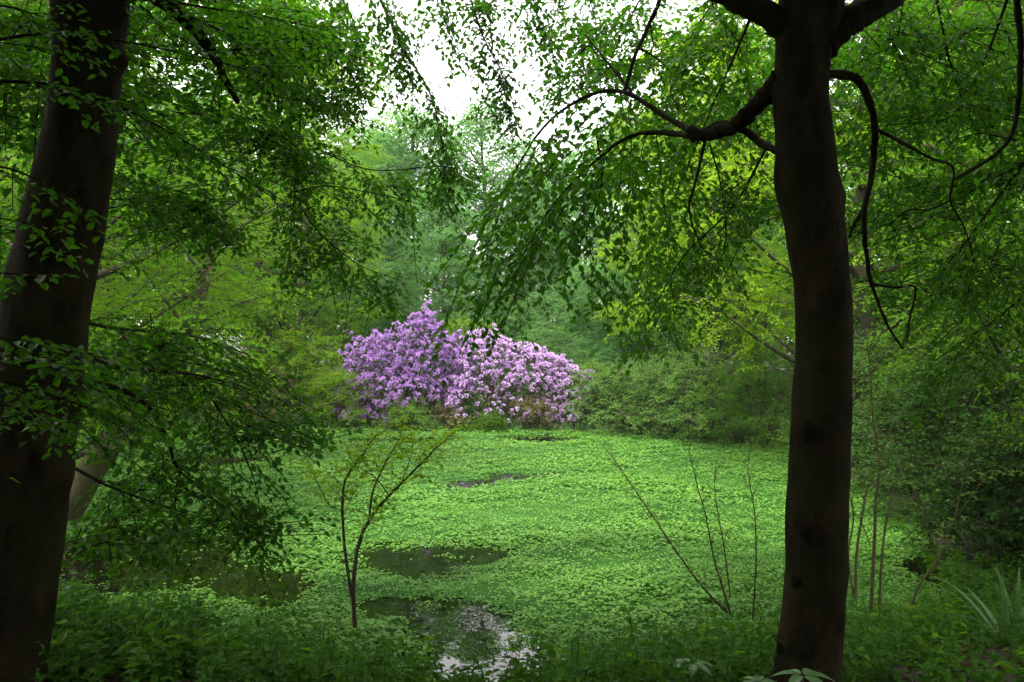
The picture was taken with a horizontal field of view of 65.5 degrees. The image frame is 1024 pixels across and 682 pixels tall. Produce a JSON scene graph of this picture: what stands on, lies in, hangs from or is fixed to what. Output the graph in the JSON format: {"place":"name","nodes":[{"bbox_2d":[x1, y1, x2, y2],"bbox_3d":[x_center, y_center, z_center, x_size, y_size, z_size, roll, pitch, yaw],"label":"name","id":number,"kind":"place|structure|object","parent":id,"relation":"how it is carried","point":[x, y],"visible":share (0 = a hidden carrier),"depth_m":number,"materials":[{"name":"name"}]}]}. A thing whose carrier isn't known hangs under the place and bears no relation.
{"place":"outdoors","nodes":[
{"label":"outdoors","id":0,"kind":"place"},
{"bbox_2d":[58,434,945,681],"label":"water","id":1,"kind":"structure","parent":0,"point":[477,624],"depth_m":9.52,"materials":[{"name":"black liquid"}]},
{"bbox_2d":[65,428,947,668],"bbox_3d":[-4.322,2.844,16.337,24.451,0.001,20.106,0,0,0],"label":"duckweed","id":2,"kind":"object","parent":1,"relation":"on","point":[583,617],"visible":0.33,"depth_m":11.95,"materials":[{"name":"green plant"}]},
{"bbox_2d":[63,344,1023,681],"bbox_3d":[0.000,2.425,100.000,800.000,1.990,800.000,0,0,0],"label":"ground","id":3,"kind":"structure","parent":0,"point":[899,516],"depth_m":12.94,"materials":[{"name":"soil"}]},
{"bbox_2d":[0,48,146,295],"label":"tree","id":4,"kind":"object","parent":3,"relation":"on","point":[138,253],"depth_m":36.56,"materials":[{"name":"green plant"}]},
{"bbox_2d":[1,0,201,372],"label":"woodland tree","id":5,"kind":"object","parent":3,"relation":"on","point":[109,255],"visible":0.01,"depth_m":25.20,"materials":[{"name":"green plant"}]},
{"bbox_2d":[0,0,239,448],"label":"woodland tree","id":6,"kind":"object","parent":3,"relation":"on","point":[118,257],"visible":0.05,"depth_m":19.33,"materials":[{"name":"green plant"}]},
{"bbox_2d":[0,0,288,462],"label":"woodland tree","id":7,"kind":"object","parent":3,"relation":"on","point":[8,159],"visible":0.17,"depth_m":11.51,"materials":[{"name":"green plant"}]},
{"bbox_2d":[0,0,288,406],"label":"woodland tree","id":8,"kind":"object","parent":3,"relation":"on","point":[134,250],"visible":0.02,"depth_m":28.50,"materials":[{"name":"green plant"}]},
{"bbox_2d":[91,122,227,351],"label":"tree","id":9,"kind":"object","parent":3,"relation":"on","point":[165,265],"depth_m":55.26,"materials":[{"name":"green plant"}]},
{"bbox_2d":[127,351,220,415],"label":"shrub","id":10,"kind":"object","parent":3,"relation":"on","point":[172,389],"visible":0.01,"depth_m":27.17,"materials":[{"name":"green plant"}]},
{"bbox_2d":[113,89,270,354],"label":"tree","id":11,"kind":"object","parent":3,"relation":"on","point":[174,246],"depth_m":47.10,"materials":[{"name":"green plant"}]},
{"bbox_2d":[68,61,343,519],"bbox_3d":[-5.040,-1.164,13.048,4.357,7.897,2.426,0,0,-9],"label":"leaning tree","id":12,"kind":"object","parent":3,"relation":"on","point":[82,485],"visible":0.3,"depth_m":12.87,"materials":[{"name":"green plant"}]},
{"bbox_2d":[0,0,416,459],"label":"woodland tree","id":13,"kind":"object","parent":3,"relation":"on","point":[102,273],"visible":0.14,"depth_m":16.71,"materials":[{"name":"green plant"}]},
{"bbox_2d":[49,570,398,681],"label":"nettles","id":14,"kind":"object","parent":3,"relation":"on","point":[133,632],"visible":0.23,"depth_m":5.66,"materials":[{"name":"green plant"}]},
{"bbox_2d":[205,357,297,422],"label":"shrub","id":15,"kind":"object","parent":3,"relation":"on","point":[274,391],"visible":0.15,"depth_m":26.21,"materials":[{"name":"green plant"}]},
{"bbox_2d":[158,60,350,377],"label":"tree","id":16,"kind":"object","parent":3,"relation":"on","point":[227,288],"depth_m":42.01,"materials":[{"name":"green plant"}]},
{"bbox_2d":[130,0,419,392],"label":"woodland tree","id":17,"kind":"object","parent":3,"relation":"on","point":[324,309],"visible":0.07,"depth_m":32.48,"materials":[{"name":"green plant"}]},
{"bbox_2d":[235,316,338,408],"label":"shrub","id":18,"kind":"object","parent":3,"relation":"on","point":[299,366],"visible":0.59,"depth_m":27.50,"materials":[{"name":"green plant"}]},
{"bbox_2d":[197,1,401,397],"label":"woodland tree","id":19,"kind":"object","parent":3,"relation":"on","point":[337,343],"visible":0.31,"depth_m":29.52,"materials":[{"name":"green plant"}]},
{"bbox_2d":[211,142,388,391],"bbox_3d":[-9.572,-3.555,37.202,8.490,12.090,7.532,0,0,-35],"label":"tree","id":20,"kind":"object","parent":3,"relation":"on","point":[342,294],"visible":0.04,"depth_m":36.24,"materials":[{"name":"green plant"}]},
{"bbox_2d":[238,353,369,452],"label":"sapling","id":21,"kind":"object","parent":3,"relation":"on","point":[294,386],"visible":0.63,"depth_m":19.97,"materials":[{"name":"green plant"}]},
{"bbox_2d":[0,0,642,681],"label":"beech tree","id":22,"kind":"object","parent":3,"relation":"on","point":[50,266],"visible":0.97,"depth_m":5.58,"materials":[{"name":"green plant"}]},
{"bbox_2d":[290,351,385,429],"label":"shrub","id":23,"kind":"object","parent":3,"relation":"on","point":[325,384],"visible":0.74,"depth_m":25.75,"materials":[{"name":"green plant"}]},
{"bbox_2d":[296,123,435,372],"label":"tree","id":24,"kind":"object","parent":3,"relation":"on","point":[354,134],"visible":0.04,"depth_m":53.25,"materials":[{"name":"green plant"}]},
{"bbox_2d":[279,404,469,627],"bbox_3d":[-1.310,1.661,7.593,1.825,2.138,0.822,0,0,0],"label":"sapling","id":25,"kind":"object","parent":3,"relation":"on","point":[446,435],"visible":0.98,"depth_m":7.59,"materials":[{"name":"green plant"}]},
{"bbox_2d":[320,113,436,305],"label":"tree","id":26,"kind":"object","parent":3,"relation":"on","point":[369,129],"visible":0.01,"depth_m":65.19,"materials":[{"name":"green plant"}]},
{"bbox_2d":[331,300,475,421],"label":"rhododendron","id":27,"kind":"object","parent":3,"relation":"on","point":[408,365],"visible":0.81,"depth_m":25.96,"materials":[{"name":"purple plant"}]},
{"bbox_2d":[371,394,440,431],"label":"shrub","id":28,"kind":"object","parent":3,"relation":"on","point":[420,419],"visible":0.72,"depth_m":25.05,"materials":[{"name":"green plant"}]},
{"bbox_2d":[333,263,488,395],"bbox_3d":[-3.925,-0.359,35.094,6.294,6.184,6.370,0,0,42],"label":"shrub","id":29,"kind":"object","parent":3,"relation":"on","point":[384,320],"visible":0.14,"depth_m":34.24,"materials":[{"name":"green plant"}]},
{"bbox_2d":[327,102,498,362],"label":"tree","id":30,"kind":"object","parent":3,"relation":"on","point":[407,157],"visible":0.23,"depth_m":44.16,"materials":[{"name":"green plant"}]},
{"bbox_2d":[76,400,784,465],"bbox_3d":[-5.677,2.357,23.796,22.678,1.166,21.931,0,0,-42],"label":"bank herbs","id":31,"kind":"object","parent":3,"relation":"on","point":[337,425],"visible":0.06,"depth_m":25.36,"materials":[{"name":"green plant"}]},
{"bbox_2d":[373,181,506,376],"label":"tree","id":32,"kind":"object","parent":3,"relation":"on","point":[442,241],"visible":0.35,"depth_m":36.05,"materials":[{"name":"green plant"}]},
{"bbox_2d":[90,394,790,440],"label":"grass","id":33,"kind":"structure","parent":3,"relation":"on","point":[564,425],"depth_m":25.57,"materials":[{"name":"green plant"}]},
{"bbox_2d":[419,394,474,430],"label":"shrub","id":34,"kind":"object","parent":3,"relation":"on","point":[445,413],"visible":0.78,"depth_m":25.39,"materials":[{"name":"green plant"}]},
{"bbox_2d":[419,291,517,405],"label":"shrub","id":35,"kind":"object","parent":3,"relation":"on","point":[461,323],"visible":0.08,"depth_m":29.27,"materials":[{"name":"green plant"}]},
{"bbox_2d":[453,403,511,432],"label":"shrub","id":36,"kind":"object","parent":3,"relation":"on","point":[487,422],"visible":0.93,"depth_m":24.88,"materials":[{"name":"green plant"}]},
{"bbox_2d":[408,87,589,324],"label":"tree","id":37,"kind":"object","parent":3,"relation":"on","point":[493,164],"visible":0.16,"depth_m":51.17,"materials":[{"name":"green plant"}]},
{"bbox_2d":[58,569,963,681],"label":"seedlings","id":38,"kind":"object","parent":3,"relation":"on","point":[404,629],"visible":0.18,"depth_m":8.22,"materials":[{"name":"green plant"}]},
{"bbox_2d":[466,268,562,390],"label":"shrub","id":39,"kind":"object","parent":3,"relation":"on","point":[526,322],"visible":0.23,"depth_m":35.27,"materials":[{"name":"green plant"}]},
{"bbox_2d":[64,425,966,679],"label":"pond plants","id":40,"kind":"object","parent":3,"relation":"on","point":[677,599],"visible":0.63,"depth_m":11.74,"materials":[{"name":"green plant"}]},
{"bbox_2d":[444,323,600,424],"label":"rhododendron","id":41,"kind":"object","parent":3,"relation":"on","point":[513,374],"visible":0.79,"depth_m":25.76,"materials":[{"name":"purple plant"}]},
{"bbox_2d":[31,536,1023,681],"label":"undergrowth","id":42,"kind":"object","parent":3,"relation":"on","point":[889,651],"visible":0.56,"depth_m":4.46,"materials":[{"name":"green plant"}]},
{"bbox_2d":[465,159,603,384],"bbox_3d":[1.196,-3.046,37.618,7.036,11.060,7.862,0,0,37],"label":"tree","id":43,"kind":"object","parent":3,"relation":"on","point":[553,299],"visible":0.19,"depth_m":37.26,"materials":[{"name":"green plant"}]},
{"bbox_2d":[48,579,1023,681],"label":"brambles","id":44,"kind":"object","parent":3,"relation":"on","point":[133,661],"visible":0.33,"depth_m":4.57,"materials":[{"name":"green plant"}]},
{"bbox_2d":[505,388,566,429],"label":"shrub","id":45,"kind":"object","parent":3,"relation":"on","point":[541,407],"visible":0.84,"depth_m":25.22,"materials":[{"name":"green plant"}]},
{"bbox_2d":[63,588,1022,681],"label":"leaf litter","id":46,"kind":"object","parent":3,"relation":"on","point":[109,678],"visible":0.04,"depth_m":4.77,"materials":[{"name":"plant"}]},
{"bbox_2d":[496,302,613,402],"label":"shrub","id":47,"kind":"object","parent":3,"relation":"on","point":[542,342],"visible":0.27,"depth_m":29.63,"materials":[{"name":"green plant"}]},
{"bbox_2d":[475,143,639,367],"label":"tree","id":48,"kind":"object","parent":3,"relation":"on","point":[572,154],"visible":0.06,"depth_m":45.87,"materials":[{"name":"green plant"}]},
{"bbox_2d":[528,286,633,389],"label":"shrub","id":49,"kind":"object","parent":3,"relation":"on","point":[576,328],"visible":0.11,"depth_m":35.23,"materials":[{"name":"green plant"}]},
{"bbox_2d":[541,347,623,413],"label":"shrub","id":50,"kind":"object","parent":3,"relation":"on","point":[577,380],"visible":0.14,"depth_m":26.57,"materials":[{"name":"green plant"}]},
{"bbox_2d":[555,357,668,429],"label":"shrub","id":51,"kind":"object","parent":3,"relation":"on","point":[597,385],"visible":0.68,"depth_m":24.85,"materials":[{"name":"green plant"}]},
{"bbox_2d":[559,122,674,372],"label":"tree","id":52,"kind":"object","parent":3,"relation":"on","point":[590,138],"visible":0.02,"depth_m":54.35,"materials":[{"name":"green plant"}]},
{"bbox_2d":[556,281,704,399],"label":"shrub","id":53,"kind":"object","parent":3,"relation":"on","point":[616,337],"visible":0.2,"depth_m":32.44,"materials":[{"name":"green plant"}]},
{"bbox_2d":[551,105,748,399],"bbox_3d":[5.926,-3.539,32.878,8.667,12.250,8.104,0,0,0],"label":"woodland tree","id":54,"kind":"object","parent":3,"relation":"on","point":[576,274],"visible":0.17,"depth_m":32.11,"materials":[{"name":"green plant"}]},
{"bbox_2d":[586,329,723,438],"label":"shrub","id":55,"kind":"object","parent":3,"relation":"on","point":[650,391],"visible":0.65,"depth_m":23.79,"materials":[{"name":"green plant"}]},
{"bbox_2d":[609,188,703,357],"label":"tree","id":56,"kind":"object","parent":3,"relation":"on","point":[662,297],"depth_m":65.08,"materials":[{"name":"green plant"}]},
{"bbox_2d":[597,439,771,618],"bbox_3d":[1.718,1.879,7.989,1.738,1.816,0.563,0,0,0],"label":"bare shrub","id":57,"kind":"object","parent":3,"relation":"on","point":[674,547],"visible":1,"depth_m":7.99,"materials":[{"name":"brown plant"}]},
{"bbox_2d":[666,658,714,681],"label":"broad leaved plant","id":58,"kind":"object","parent":3,"relation":"on","point":[693,667],"visible":0.83,"depth_m":4.28,"materials":[{"name":"green plant"}]},
{"bbox_2d":[629,332,769,441],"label":"shrub","id":59,"kind":"object","parent":3,"relation":"on","point":[692,384],"visible":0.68,"depth_m":22.32,"materials":[{"name":"green plant"}]},
{"bbox_2d":[633,289,794,403],"bbox_3d":[7.743,0.198,30.051,6.942,6.065,6.388,0,0,-37],"label":"shrub","id":60,"kind":"object","parent":3,"relation":"on","point":[728,345],"visible":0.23,"depth_m":29.43,"materials":[{"name":"green plant"}]},
{"bbox_2d":[635,100,793,367],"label":"tree","id":61,"kind":"object","parent":3,"relation":"on","point":[747,250],"depth_m":42.03,"materials":[{"name":"green plant"}]},
{"bbox_2d":[643,140,789,384],"bbox_3d":[9.209,-3.785,35.677,8.512,12.488,7.006,0,0,14],"label":"tree","id":62,"kind":"object","parent":3,"relation":"on","point":[768,234],"visible":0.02,"depth_m":35.03,"materials":[{"name":"green plant"}]},
{"bbox_2d":[591,2,855,419],"bbox_3d":[6.721,-3.942,25.668,8.643,13.160,9.461,0,0,0],"label":"woodland tree","id":63,"kind":"object","parent":3,"relation":"on","point":[685,237],"visible":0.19,"depth_m":25.07,"materials":[{"name":"green plant"}]},
{"bbox_2d":[424,0,1023,681],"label":"beech tree","id":64,"kind":"object","parent":3,"relation":"on","point":[816,44],"visible":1,"depth_m":5.89,"materials":[{"name":"green plant"}]},
{"bbox_2d":[673,334,791,451],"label":"shrub","id":65,"kind":"object","parent":3,"relation":"on","point":[760,386],"visible":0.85,"depth_m":21.15,"materials":[{"name":"green plant"}]},
{"bbox_2d":[691,74,794,364],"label":"tree","id":66,"kind":"object","parent":3,"relation":"on","point":[770,236],"visible":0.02,"depth_m":47.74,"materials":[{"name":"green plant"}]},
{"bbox_2d":[720,290,794,395],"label":"shrub","id":67,"kind":"object","parent":3,"relation":"on","point":[779,313],"visible":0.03,"depth_m":32.60,"materials":[{"name":"green plant"}]},
{"bbox_2d":[743,675,775,681],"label":"broad leaved plant","id":68,"kind":"object","parent":3,"relation":"on","point":[755,678],"visible":1,"depth_m":3.62,"materials":[{"name":"green plant"}]},
{"bbox_2d":[771,668,834,681],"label":"broad leaved plant","id":69,"kind":"object","parent":3,"relation":"on","point":[806,671],"visible":1,"depth_m":3.55,"materials":[{"name":"green plant"}]},
{"bbox_2d":[622,0,1023,456],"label":"woodland tree","id":70,"kind":"object","parent":3,"relation":"on","point":[857,270],"visible":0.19,"depth_m":18.09,"materials":[{"name":"green plant"}]},
{"bbox_2d":[759,317,926,460],"bbox_3d":[8.094,1.089,18.076,3.808,3.723,3.465,0,0,39],"label":"shrub","id":71,"kind":"object","parent":3,"relation":"on","point":[856,350],"visible":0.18,"depth_m":17.48,"materials":[{"name":"green plant"}]},
{"bbox_2d":[752,263,935,405],"bbox_3d":[11.309,0.016,26.233,6.605,5.678,5.584,0,0,42],"label":"shrub","id":72,"kind":"object","parent":3,"relation":"on","point":[790,367],"visible":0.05,"depth_m":26.66,"materials":[{"name":"green plant"}]},
{"bbox_2d":[753,90,983,377],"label":"tree","id":73,"kind":"object","parent":3,"relation":"on","point":[847,208],"visible":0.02,"depth_m":41.04,"materials":[{"name":"green plant"}]},
{"bbox_2d":[719,0,1022,370],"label":"woodland tree","id":74,"kind":"object","parent":3,"relation":"on","point":[875,268],"visible":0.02,"depth_m":22.86,"materials":[{"name":"green plant"}]},
{"bbox_2d":[848,323,920,612],"bbox_3d":[3.408,1.183,7.393,0.831,2.712,0.456,0,0,0],"label":"willow shrub","id":75,"kind":"object","parent":3,"relation":"on","point":[861,525],"visible":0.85,"depth_m":7.39,"materials":[{"name":"green plant"}]},
{"bbox_2d":[752,419,1023,634],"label":"ground cover","id":76,"kind":"object","parent":3,"relation":"on","point":[930,558],"visible":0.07,"depth_m":10.00,"materials":[{"name":"green plant"}]},
{"bbox_2d":[757,0,1022,393],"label":"woodland tree","id":77,"kind":"object","parent":3,"relation":"on","point":[956,6],"visible":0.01,"depth_m":27.18,"materials":[{"name":"green plant"}]},
{"bbox_2d":[771,0,1023,435],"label":"woodland tree","id":78,"kind":"object","parent":3,"relation":"on","point":[904,315],"visible":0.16,"depth_m":13.16,"materials":[{"name":"green plant"}]},
{"bbox_2d":[834,0,1023,369],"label":"woodland tree","id":79,"kind":"object","parent":3,"relation":"on","point":[901,163],"visible":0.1,"depth_m":18.25,"materials":[{"name":"green plant"}]},
{"bbox_2d":[851,328,1013,492],"bbox_3d":[7.445,1.455,14.452,3.245,3.364,3.711,0,0,-38],"label":"shrub","id":80,"kind":"object","parent":3,"relation":"on","point":[865,447],"visible":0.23,"depth_m":14.31,"materials":[{"name":"green plant"}]},
{"bbox_2d":[848,3,1023,349],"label":"tree","id":81,"kind":"object","parent":3,"relation":"on","point":[934,238],"visible":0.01,"depth_m":33.10,"materials":[{"name":"green plant"}]},
{"bbox_2d":[850,305,1023,520],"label":"shrub","id":82,"kind":"object","parent":3,"relation":"on","point":[966,402],"visible":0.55,"depth_m":12.11,"materials":[{"name":"green plant"}]},
{"bbox_2d":[854,45,1021,303],"bbox_3d":[18.922,-8.745,25.489,15.179,22.054,13.582,0,0,26],"label":"woodland tree","id":83,"kind":"object","parent":3,"relation":"on","point":[891,95],"depth_m":25.95,"materials":[{"name":"green plant"}]},
{"bbox_2d":[854,246,1023,437],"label":"shrub","id":84,"kind":"object","parent":3,"relation":"on","point":[924,334],"visible":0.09,"depth_m":17.35,"materials":[{"name":"green plant"}]},
{"bbox_2d":[862,0,1023,451],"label":"woodland tree","id":85,"kind":"object","parent":3,"relation":"on","point":[1021,206],"visible":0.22,"depth_m":9.14,"materials":[{"name":"green plant"}]},
{"bbox_2d":[893,393,1023,567],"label":"shrub","id":86,"kind":"object","parent":3,"relation":"on","point":[995,512],"visible":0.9,"depth_m":9.89,"materials":[{"name":"green plant"}]},
{"bbox_2d":[900,439,1023,622],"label":"sapling","id":87,"kind":"object","parent":3,"relation":"on","point":[924,500],"visible":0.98,"depth_m":6.99,"materials":[{"name":"green plant"}]},
{"bbox_2d":[931,568,1023,645],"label":"iris plant","id":88,"kind":"object","parent":3,"relation":"on","point":[1005,613],"visible":0.52,"depth_m":5.67,"materials":[{"name":"green plant"}]},
{"bbox_2d":[112,0,1018,343],"label":"sky","id":89,"kind":"structure","parent":0,"point":[430,65],"materials":[{"name":"white"}]}
]}

